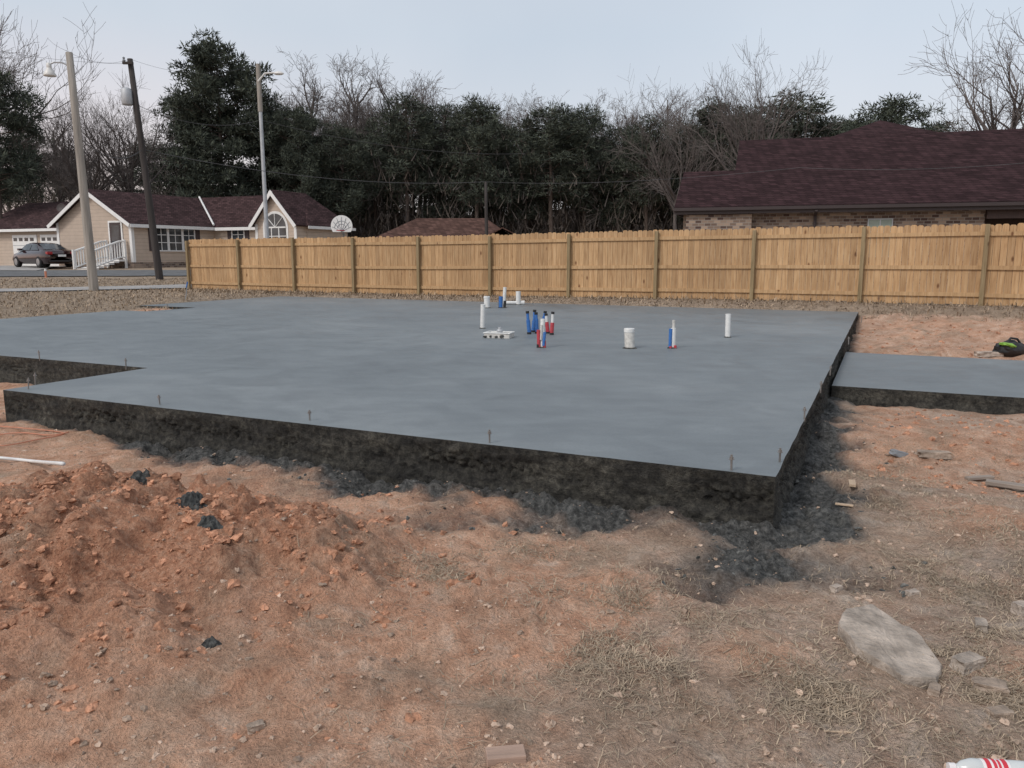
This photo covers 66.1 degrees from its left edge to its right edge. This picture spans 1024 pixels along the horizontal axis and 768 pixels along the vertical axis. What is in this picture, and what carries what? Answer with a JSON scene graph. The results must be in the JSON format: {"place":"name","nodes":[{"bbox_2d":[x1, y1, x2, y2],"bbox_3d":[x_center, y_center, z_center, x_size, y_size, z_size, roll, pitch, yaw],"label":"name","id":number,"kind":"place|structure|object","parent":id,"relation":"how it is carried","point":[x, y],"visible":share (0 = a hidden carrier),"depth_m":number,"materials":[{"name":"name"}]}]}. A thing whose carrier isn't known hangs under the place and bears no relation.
{"place":"outdoors","nodes":[
{"label":"outdoors","id":0,"kind":"place"},
{"bbox_2d":[0,265,63,269],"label":"driveway","id":1,"kind":"structure","parent":0,"point":[9,267],"depth_m":43.09,"materials":[{"name":"concrete"}]},
{"bbox_2d":[12,243,72,267],"bbox_3d":[-25.998,-7.148,43.617,4.432,1.348,1.860,7,11,35],"label":"parked car","id":2,"kind":"object","parent":1,"relation":"on","point":[40,255],"visible":0.88,"depth_m":42.61,"materials":[{"name":"grey paint"}]},
{"bbox_2d":[0,284,185,290],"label":"path","id":3,"kind":"structure","parent":0,"point":[100,287],"depth_m":29.45,"materials":[{"name":"concrete"}]},
{"bbox_2d":[0,270,730,280],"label":"road","id":4,"kind":"structure","parent":0,"point":[84,272],"depth_m":38.36,"materials":[{"name":"asphalt"}]},
{"bbox_2d":[0,267,1023,767],"bbox_3d":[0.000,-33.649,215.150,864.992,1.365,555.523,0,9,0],"label":"ground","id":5,"kind":"structure","parent":0,"point":[164,693],"depth_m":3.53,"materials":[{"name":"soil"}]},
{"bbox_2d":[0,70,49,218],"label":"pine tree","id":6,"kind":"object","parent":5,"relation":"on","point":[15,124],"visible":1,"depth_m":50.52,"materials":[{"name":"green plant"}]},
{"bbox_2d":[0,126,60,207],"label":"pine tree","id":7,"kind":"object","parent":5,"relation":"on","point":[39,186],"visible":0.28,"depth_m":64.16,"materials":[{"name":"green plant"}]},
{"bbox_2d":[0,456,65,465],"bbox_3d":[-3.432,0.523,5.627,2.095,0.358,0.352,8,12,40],"label":"plastic pipe","id":8,"kind":"object","parent":5,"relation":"on","point":[59,463],"visible":1,"depth_m":5.98,"materials":[{"name":"white plastic"}]},
{"bbox_2d":[0,426,68,445],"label":"cord","id":9,"kind":"object","parent":5,"relation":"on","point":[60,434],"visible":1,"depth_m":6.99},
{"bbox_2d":[0,3,104,193],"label":"bare tree","id":10,"kind":"object","parent":5,"relation":"on","point":[13,66],"visible":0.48,"depth_m":55.76,"materials":[{"name":"grey plant"}]},
{"bbox_2d":[25,99,91,201],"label":"bare tree","id":11,"kind":"object","parent":5,"relation":"on","point":[61,199],"visible":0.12,"depth_m":69.70,"materials":[{"name":"grey plant"}]},
{"bbox_2d":[34,137,93,201],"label":"bare tree","id":12,"kind":"object","parent":5,"relation":"on","point":[61,170],"visible":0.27,"depth_m":62.23,"materials":[{"name":"grey plant"}]},
{"bbox_2d":[38,115,100,200],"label":"bare tree","id":13,"kind":"object","parent":5,"relation":"on","point":[63,151],"visible":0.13,"depth_m":71.21,"materials":[{"name":"grey plant"}]},
{"bbox_2d":[43,52,98,290],"bbox_3d":[-15.534,-7.241,27.753,1.205,8.460,0.403,-2,9,-11],"label":"utility pole","id":14,"kind":"object","parent":5,"relation":"on","point":[92,276],"visible":0.93,"depth_m":27.67,"materials":[{"name":"wood"}]},
{"bbox_2d":[26,80,172,198],"bbox_3d":[-30.772,-15.674,57.352,11.061,14.242,11.027,-1,9,-7],"label":"bare tree","id":15,"kind":"object","parent":5,"relation":"on","point":[68,161],"visible":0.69,"depth_m":56.95,"materials":[{"name":"grey plant"}]},
{"bbox_2d":[13,70,186,192],"bbox_3d":[-29.607,-16.042,59.240,9.802,14.416,12.387,2,9,13],"label":"bare tree","id":16,"kind":"object","parent":5,"relation":"on","point":[129,180],"visible":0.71,"depth_m":58.56,"materials":[{"name":"grey plant"}]},
{"bbox_2d":[0,277,273,318],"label":"field grass","id":17,"kind":"structure","parent":5,"relation":"on","point":[103,293],"depth_m":24.62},
{"bbox_2d":[127,469,149,484],"bbox_3d":[-2.126,0.541,4.475,0.140,0.108,0.111,0,9,0],"label":"concrete splat","id":18,"kind":"object","parent":5,"relation":"on","point":[139,476],"visible":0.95,"depth_m":4.47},
{"bbox_2d":[120,57,163,279],"bbox_3d":[-16.189,-9.161,34.429,1.196,9.705,0.451,-2,9,-11],"label":"utility pole","id":19,"kind":"object","parent":5,"relation":"on","point":[129,96],"visible":0.89,"depth_m":34.30,"materials":[{"name":"grey paint"}]},
{"bbox_2d":[140,106,524,153],"bbox_3d":[-7.689,-12.898,41.169,22.366,0.686,0.134,-8,12,-40],"label":"power line","id":20,"kind":"object","parent":19,"relation":"attached to","point":[308,131],"visible":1,"depth_m":38.91,"materials":[{"name":"metal"}]},
{"bbox_2d":[109,138,178,194],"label":"pine tree","id":21,"kind":"object","parent":5,"relation":"on","point":[139,186],"visible":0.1,"depth_m":80.84,"materials":[{"name":"green plant"}]},
{"bbox_2d":[0,189,355,269],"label":"tan house","id":22,"kind":"structure","parent":5,"relation":"on","point":[120,230],"depth_m":45.79,"materials":[{"name":"beige"}]},
{"bbox_2d":[12,235,37,265],"bbox_3d":[-30.053,-8.069,48.672,2.300,2.250,0.059,4,10,25],"label":"garage door","id":23,"kind":"structure","parent":22,"relation":"in","point":[19,241],"depth_m":48.65,"materials":[{"name":"white paint"}]},
{"bbox_2d":[40,234,58,265],"bbox_3d":[-27.649,-7.887,47.556,2.300,2.250,0.059,4,10,25],"label":"garage door","id":24,"kind":"structure","parent":22,"relation":"in","point":[52,238],"depth_m":47.57,"materials":[{"name":"white paint"}]},
{"bbox_2d":[109,222,122,258],"bbox_3d":[-22.001,-7.956,43.774,0.900,2.000,0.055,4,10,25],"label":"door","id":25,"kind":"structure","parent":22,"relation":"in","point":[115,228],"depth_m":43.72,"materials":[{"name":"white glass"}]},
{"bbox_2d":[157,228,168,250],"bbox_3d":[-20.038,-8.307,44.997,0.077,1.440,0.940,4,10,25],"label":"window","id":26,"kind":"structure","parent":22,"relation":"in","point":[162,233],"depth_m":45.12,"materials":[{"name":"white glass"}]},
{"bbox_2d":[168,229,183,251],"bbox_3d":[-19.615,-8.453,45.892,0.077,1.440,1.040,4,10,25],"label":"window","id":27,"kind":"structure","parent":22,"relation":"in","point":[175,236],"depth_m":45.93,"materials":[{"name":"white glass"}]},
{"bbox_2d":[182,229,194,251],"bbox_3d":[-19.192,-8.598,46.787,0.077,1.440,0.940,4,10,25],"label":"window","id":28,"kind":"structure","parent":22,"relation":"in","point":[188,234],"depth_m":46.68,"materials":[{"name":"white glass"}]},
{"bbox_2d":[263,211,288,237],"bbox_3d":[-13.642,-8.913,45.356,1.840,2.060,0.076,4,10,25],"label":"window","id":29,"kind":"structure","parent":22,"relation":"in","point":[278,225],"depth_m":45.24,"materials":[{"name":"white glass"}]},
{"bbox_2d":[138,83,217,195],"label":"pine tree","id":30,"kind":"object","parent":5,"relation":"on","point":[160,176],"visible":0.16,"depth_m":65.17,"materials":[{"name":"green plant"}]},
{"bbox_2d":[175,491,207,510],"bbox_3d":[-1.699,0.614,4.132,0.222,0.103,0.187,0,9,0],"label":"concrete splat","id":31,"kind":"object","parent":5,"relation":"on","point":[192,499],"visible":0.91,"depth_m":4.11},
{"bbox_2d":[197,515,222,530],"bbox_3d":[-1.460,0.683,3.813,0.124,0.081,0.092,3,10,19],"label":"concrete splat","id":32,"kind":"object","parent":5,"relation":"on","point":[211,522],"visible":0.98,"depth_m":3.81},
{"bbox_2d":[201,636,221,648],"bbox_3d":[-1.219,1.046,3.191,0.072,0.050,0.072,5,11,29],"label":"concrete splat","id":33,"kind":"object","parent":5,"relation":"on","point":[211,642],"visible":1,"depth_m":3.18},
{"bbox_2d":[158,26,284,197],"bbox_3d":[-20.416,-16.596,56.438,8.594,16.357,8.092,-3,10,-16],"label":"pine tree","id":34,"kind":"object","parent":5,"relation":"on","point":[205,58],"visible":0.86,"depth_m":54.66,"materials":[{"name":"green plant"}]},
{"bbox_2d":[246,719,265,734],"bbox_3d":[-0.876,1.173,2.692,0.062,0.032,0.038,-5,10,-28],"label":"rock","id":35,"kind":"object","parent":5,"relation":"on","point":[255,726],"visible":0.98,"depth_m":2.68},
{"bbox_2d":[256,63,283,237],"bbox_3d":[-11.387,-10.074,37.775,1.377,10.085,0.260,1,9,8],"label":"light pole","id":36,"kind":"object","parent":5,"relation":"on","point":[259,77],"visible":0.85,"depth_m":37.55,"materials":[{"name":"metal"}]},
{"bbox_2d":[236,99,324,193],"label":"pine tree","id":37,"kind":"object","parent":5,"relation":"on","point":[271,115],"visible":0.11,"depth_m":58.61,"materials":[{"name":"green plant"}]},
{"bbox_2d":[258,103,338,210],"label":"pine tree","id":38,"kind":"object","parent":5,"relation":"on","point":[294,161],"visible":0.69,"depth_m":55.30,"materials":[{"name":"green plant"}]},
{"bbox_2d":[269,48,376,165],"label":"bare tree","id":39,"kind":"object","parent":5,"relation":"on","point":[315,93],"visible":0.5,"depth_m":62.93,"materials":[{"name":"grey plant"}]},
{"bbox_2d":[331,215,351,237],"bbox_3d":[-9.131,-7.572,42.345,0.915,2.942,0.989,-8,12,-41],"label":"basketball hoop","id":40,"kind":"object","parent":5,"relation":"on","point":[341,223],"visible":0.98,"depth_m":42.13,"materials":[{"name":"grey paint"}]},
{"bbox_2d":[302,121,386,219],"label":"pine tree","id":41,"kind":"object","parent":5,"relation":"on","point":[355,159],"visible":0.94,"depth_m":56.65,"materials":[{"name":"green plant"}]},
{"bbox_2d":[323,158,372,221],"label":"pine tree","id":42,"kind":"object","parent":5,"relation":"on","point":[366,176],"visible":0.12,"depth_m":61.58,"materials":[{"name":"green plant"}]},
{"bbox_2d":[306,83,390,236],"bbox_3d":[-12.886,-16.750,63.321,7.769,14.431,4.940,0,9,1],"label":"bare tree","id":43,"kind":"object","parent":5,"relation":"on","point":[345,114],"visible":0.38,"depth_m":62.64,"materials":[{"name":"grey plant"}]},
{"bbox_2d":[313,49,394,236],"bbox_3d":[-13.618,-18.442,64.542,6.782,17.493,8.583,5,10,26],"label":"bare tree","id":44,"kind":"object","parent":5,"relation":"on","point":[352,91],"visible":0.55,"depth_m":64.62,"materials":[{"name":"grey plant"}]},
{"bbox_2d":[340,89,382,235],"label":"bare tree","id":45,"kind":"object","parent":5,"relation":"on","point":[359,119],"visible":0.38,"depth_m":62.56,"materials":[{"name":"grey plant"}]},
{"bbox_2d":[351,126,396,236],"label":"pine tree","id":46,"kind":"object","parent":5,"relation":"on","point":[375,207],"visible":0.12,"depth_m":63.80,"materials":[{"name":"green plant"}]},
{"bbox_2d":[370,138,422,226],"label":"pine tree","id":47,"kind":"object","parent":5,"relation":"on","point":[394,196],"visible":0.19,"depth_m":63.78,"materials":[{"name":"green plant"}]},
{"bbox_2d":[356,91,447,222],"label":"pine tree","id":48,"kind":"object","parent":5,"relation":"on","point":[399,124],"visible":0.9,"depth_m":58.50,"materials":[{"name":"green plant"}]},
{"bbox_2d":[1,132,805,264],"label":"undergrowth","id":49,"kind":"object","parent":5,"relation":"on","point":[383,222],"visible":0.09,"depth_m":59.39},
{"bbox_2d":[350,52,457,229],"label":"bare tree","id":50,"kind":"object","parent":5,"relation":"on","point":[382,91],"visible":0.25,"depth_m":66.35,"materials":[{"name":"grey plant"}]},
{"bbox_2d":[388,89,432,219],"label":"bare tree","id":51,"kind":"object","parent":5,"relation":"on","point":[414,138],"visible":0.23,"depth_m":61.54,"materials":[{"name":"grey plant"}]},
{"bbox_2d":[385,69,453,217],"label":"bare tree","id":52,"kind":"object","parent":5,"relation":"on","point":[421,91],"visible":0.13,"depth_m":70.45,"materials":[{"name":"grey plant"}]},
{"bbox_2d":[0,296,857,528],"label":"concrete slab","id":53,"kind":"structure","parent":5,"relation":"on","point":[584,405],"depth_m":7.59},
{"bbox_2d":[483,327,514,338],"bbox_3d":[-0.211,-0.808,12.439,0.450,0.182,0.325,3,10,16],"label":"drain box","id":54,"kind":"object","parent":53,"relation":"on","point":[499,333],"visible":0.98,"depth_m":12.35,"materials":[{"name":"plastic"}]},
{"bbox_2d":[536,319,546,347],"bbox_3d":[0.414,-0.707,11.036,0.143,0.414,0.143,0,9,0],"label":"pipe bundle","id":55,"kind":"object","parent":53,"relation":"on","point":[541,337],"visible":0.94,"depth_m":11.00,"materials":[{"name":"white plastic"}]},
{"bbox_2d":[623,328,636,348],"bbox_3d":[1.644,-0.624,10.970,0.211,0.300,0.212,0,9,0],"label":"drain pipe","id":56,"kind":"object","parent":53,"relation":"on","point":[629,339],"visible":0.93,"depth_m":10.92,"materials":[{"name":"plastic"}]},
{"bbox_2d":[668,320,676,348],"bbox_3d":[2.234,-0.688,10.960,0.142,0.401,0.142,0,9,0],"label":"pipe bundle","id":57,"kind":"object","parent":53,"relation":"on","point":[672,339],"visible":0.94,"depth_m":10.94,"materials":[{"name":"white plastic"}]},
{"bbox_2d":[407,153,472,217],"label":"pine tree","id":58,"kind":"object","parent":5,"relation":"on","point":[432,210],"visible":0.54,"depth_m":60.57,"materials":[{"name":"green plant"}]},
{"bbox_2d":[398,103,483,213],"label":"pine tree","id":59,"kind":"object","parent":5,"relation":"on","point":[445,112],"visible":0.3,"depth_m":60.60,"materials":[{"name":"green plant"}]},
{"bbox_2d":[375,218,514,237],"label":"house","id":60,"kind":"structure","parent":5,"relation":"on","point":[423,227],"depth_m":52.37,"materials":[{"name":"brown"}]},
{"bbox_2d":[430,92,521,217],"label":"pine tree","id":61,"kind":"object","parent":5,"relation":"on","point":[479,133],"visible":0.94,"depth_m":57.64,"materials":[{"name":"green plant"}]},
{"bbox_2d":[484,182,487,234],"bbox_3d":[-1.381,-8.550,43.188,0.212,4.953,0.212,9,13,44],"label":"utility pole","id":62,"kind":"object","parent":5,"relation":"on","point":[486,208],"visible":0.46,"depth_m":42.96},
{"bbox_2d":[83,141,475,183],"bbox_3d":[-10.285,-10.193,36.902,5.306,0.918,20.676,8,12,41],"label":"power line","id":63,"kind":"object","parent":62,"relation":"attached to","point":[265,171],"visible":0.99,"depth_m":36.83,"materials":[{"name":"metal"}]},
{"bbox_2d":[498,163,1022,182],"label":"power line","id":64,"kind":"object","parent":62,"relation":"attached to","point":[814,168],"visible":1,"depth_m":25.38,"materials":[{"name":"metal"}]},
{"bbox_2d":[468,142,534,224],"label":"pine tree","id":65,"kind":"object","parent":5,"relation":"on","point":[504,209],"visible":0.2,"depth_m":63.30,"materials":[{"name":"green plant"}]},
{"bbox_2d":[485,744,525,767],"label":"wood offcut","id":66,"kind":"object","parent":5,"relation":"on","point":[495,755],"visible":0.99,"depth_m":2.49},
{"bbox_2d":[84,399,931,596],"bbox_3d":[1.026,0.566,7.088,9.916,0.425,6.972,-2,10,-14],"label":"concrete rubble","id":67,"kind":"object","parent":5,"relation":"on","point":[902,585],"visible":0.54,"depth_m":4.91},
{"bbox_2d":[0,320,1023,767],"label":"clay clods","id":68,"kind":"object","parent":5,"relation":"on","point":[232,584],"visible":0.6,"depth_m":3.76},
{"bbox_2d":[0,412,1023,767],"bbox_3d":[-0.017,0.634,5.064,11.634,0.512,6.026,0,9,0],"label":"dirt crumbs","id":69,"kind":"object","parent":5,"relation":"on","point":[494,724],"visible":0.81,"depth_m":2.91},
{"bbox_2d":[501,157,548,233],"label":"pine tree","id":70,"kind":"object","parent":5,"relation":"on","point":[533,211],"visible":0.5,"depth_m":60.00,"materials":[{"name":"green plant"}]},
{"bbox_2d":[496,127,556,232],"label":"pine tree","id":71,"kind":"object","parent":5,"relation":"on","point":[529,223],"visible":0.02,"depth_m":65.69,"materials":[{"name":"green plant"}]},
{"bbox_2d":[512,83,544,132],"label":"bare tree","id":72,"kind":"object","parent":5,"relation":"on","point":[524,107],"visible":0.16,"depth_m":73.96,"materials":[{"name":"grey plant"}]},
{"bbox_2d":[503,101,602,232],"bbox_3d":[2.955,-14.960,58.985,7.735,12.264,5.888,0,9,-2],"label":"pine tree","id":73,"kind":"object","parent":5,"relation":"on","point":[542,150],"visible":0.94,"depth_m":57.92,"materials":[{"name":"green plant"}]},
{"bbox_2d":[544,102,627,232],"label":"pine tree","id":74,"kind":"object","parent":5,"relation":"on","point":[594,120],"visible":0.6,"depth_m":59.71,"materials":[{"name":"green plant"}]},
{"bbox_2d":[156,286,1023,320],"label":"fence weeds","id":75,"kind":"object","parent":5,"relation":"on","point":[740,300],"visible":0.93,"depth_m":21.19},
{"bbox_2d":[575,134,614,232],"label":"bare tree","id":76,"kind":"object","parent":5,"relation":"on","point":[595,180],"visible":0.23,"depth_m":60.46,"materials":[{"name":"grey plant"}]},
{"bbox_2d":[185,223,1023,305],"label":"wooden fence","id":77,"kind":"object","parent":5,"relation":"on","point":[534,264],"visible":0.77,"depth_m":21.38,"materials":[{"name":"brown wood"}]},
{"bbox_2d":[586,155,650,230],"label":"pine tree","id":78,"kind":"object","parent":5,"relation":"on","point":[609,204],"visible":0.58,"depth_m":60.51,"materials":[{"name":"green plant"}]},
{"bbox_2d":[594,126,644,229],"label":"pine tree","id":79,"kind":"object","parent":5,"relation":"on","point":[609,133],"visible":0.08,"depth_m":62.82,"materials":[{"name":"green plant"}]},
{"bbox_2d":[599,90,648,231],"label":"bare tree","id":80,"kind":"object","parent":5,"relation":"on","point":[624,116],"visible":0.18,"depth_m":71.49,"materials":[{"name":"grey plant"}]},
{"bbox_2d":[610,114,681,240],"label":"pine tree","id":81,"kind":"object","parent":5,"relation":"on","point":[638,164],"visible":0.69,"depth_m":58.21,"materials":[{"name":"green plant"}]},
{"bbox_2d":[619,136,677,230],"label":"bare tree","id":82,"kind":"object","parent":5,"relation":"on","point":[656,209],"visible":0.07,"depth_m":60.21,"materials":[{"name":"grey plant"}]},
{"bbox_2d":[604,69,747,261],"bbox_3d":[10.997,-15.297,56.053,9.693,14.144,9.663,-1,9,-5],"label":"bare tree","id":83,"kind":"object","parent":5,"relation":"on","point":[669,194],"visible":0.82,"depth_m":54.69,"materials":[{"name":"grey plant"}]},
{"bbox_2d":[640,83,712,136],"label":"bare tree","id":84,"kind":"object","parent":5,"relation":"on","point":[673,104],"visible":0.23,"depth_m":75.96,"materials":[{"name":"grey plant"}]},
{"bbox_2d":[651,118,733,229],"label":"pine tree","id":85,"kind":"object","parent":5,"relation":"on","point":[684,145],"visible":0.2,"depth_m":59.07,"materials":[{"name":"green plant"}]},
{"bbox_2d":[673,94,763,223],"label":"pine tree","id":86,"kind":"object","parent":5,"relation":"on","point":[700,120],"visible":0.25,"depth_m":58.63,"materials":[{"name":"green plant"}]},
{"bbox_2d":[646,37,843,170],"bbox_3d":[15.982,-15.584,54.547,11.995,15.510,9.491,-2,9,-12],"label":"bare tree","id":87,"kind":"object","parent":5,"relation":"on","point":[728,125],"visible":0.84,"depth_m":53.68,"materials":[{"name":"grey plant"}]},
{"bbox_2d":[749,86,851,138],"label":"pine tree","id":88,"kind":"object","parent":5,"relation":"on","point":[814,121],"visible":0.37,"depth_m":63.63,"materials":[{"name":"green plant"}]},
{"bbox_2d":[802,114,878,137],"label":"pine tree","id":89,"kind":"object","parent":5,"relation":"on","point":[845,123],"visible":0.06,"depth_m":70.14,"materials":[{"name":"green plant"}]},
{"bbox_2d":[673,120,1023,283],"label":"brick house","id":90,"kind":"structure","parent":5,"relation":"on","point":[832,193],"depth_m":33.30,"materials":[{"name":"red"}]},
{"bbox_2d":[867,218,892,256],"bbox_3d":[14.870,-5.917,31.873,0.930,1.530,0.077,3,10,18],"label":"window","id":91,"kind":"structure","parent":90,"relation":"in","point":[871,222],"depth_m":31.79,"materials":[{"name":"grey glass"}]},
{"bbox_2d":[838,111,876,128],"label":"pine tree","id":92,"kind":"object","parent":5,"relation":"on","point":[858,116],"visible":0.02,"depth_m":76.12,"materials":[{"name":"green plant"}]},
{"bbox_2d":[837,604,942,689],"bbox_3d":[1.527,1.072,3.221,0.324,0.120,0.577,0,9,0],"label":"rock","id":93,"kind":"object","parent":5,"relation":"on","point":[878,638],"visible":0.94,"depth_m":3.15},
{"bbox_2d":[851,91,969,131],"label":"pine tree","id":94,"kind":"object","parent":5,"relation":"on","point":[891,112],"visible":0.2,"depth_m":74.43,"materials":[{"name":"green plant"}]},
{"bbox_2d":[831,352,1023,414],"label":"concrete pad","id":95,"kind":"object","parent":5,"relation":"on","point":[988,386],"visible":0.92,"depth_m":9.27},
{"bbox_2d":[914,449,951,458],"bbox_3d":[3.406,0.567,6.364,0.273,0.055,0.111,1,9,6],"label":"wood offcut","id":96,"kind":"object","parent":5,"relation":"on","point":[934,454],"visible":0.99,"depth_m":6.32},
{"bbox_2d":[926,681,940,696],"bbox_3d":[1.559,1.129,2.904,0.044,0.039,0.067,7,12,38],"label":"rock","id":97,"kind":"object","parent":5,"relation":"on","point":[934,687],"visible":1,"depth_m":2.89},
{"bbox_2d":[898,0,1023,131],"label":"bare tree","id":98,"kind":"object","parent":5,"relation":"on","point":[1016,114],"visible":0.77,"depth_m":44.77,"materials":[{"name":"grey plant"}]},
{"bbox_2d":[949,651,985,675],"bbox_3d":[1.751,1.075,3.029,0.126,0.057,0.069,-4,10,-23],"label":"rock","id":99,"kind":"object","parent":5,"relation":"on","point":[964,663],"visible":1,"depth_m":3.01,"materials":[{"name":"stone"}]},
{"bbox_2d":[974,617,987,633],"bbox_3d":[1.996,1.028,3.349,0.050,0.040,0.089,5,10,27],"label":"rock","id":100,"kind":"object","parent":5,"relation":"on","point":[982,623],"visible":0.88,"depth_m":3.33,"materials":[{"name":"stone"}]},
{"bbox_2d":[946,758,1023,767],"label":"plastic bottle","id":101,"kind":"object","parent":5,"relation":"on","point":[982,763],"visible":1,"depth_m":2.46,"materials":[{"name":"white"}]},
{"bbox_2d":[974,351,1003,356],"bbox_3d":[7.843,-0.491,12.944,0.452,0.088,0.172,0,9,0],"label":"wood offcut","id":102,"kind":"object","parent":5,"relation":"on","point":[986,354],"visible":0.99,"depth_m":12.87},
{"bbox_2d":[970,676,1009,695],"bbox_3d":[1.760,1.121,2.904,0.120,0.055,0.075,3,10,17],"label":"rock","id":103,"kind":"object","parent":5,"relation":"on","point":[995,684],"visible":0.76,"depth_m":2.88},
{"bbox_2d":[985,705,1014,719],"bbox_3d":[1.694,1.146,2.735,0.080,0.032,0.052,-2,9,-11],"label":"rock","id":104,"kind":"object","parent":5,"relation":"on","point":[997,712],"visible":0.98,"depth_m":2.72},
{"bbox_2d":[985,479,1023,489],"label":"weathered board","id":105,"kind":"object","parent":5,"relation":"on","point":[1005,484],"visible":1,"depth_m":5.65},
{"bbox_2d":[992,337,1023,356],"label":"tool bag","id":106,"kind":"object","parent":5,"relation":"on","point":[1009,347],"visible":0.97,"depth_m":12.85,"materials":[{"name":"black fabric"}]},
{"bbox_2d":[1010,600,1023,616],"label":"rock","id":107,"kind":"object","parent":5,"relation":"on","point":[1017,606],"visible":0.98,"depth_m":3.58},
{"bbox_2d":[0,0,1023,214],"label":"sky","id":108,"kind":"structure","parent":0,"point":[577,49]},
{"bbox_2d":[282,321,1023,767],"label":"dry grass","id":109,"kind":"structure","parent":0,"point":[818,683],"depth_m":3.12,"materials":[{"name":"plant"}]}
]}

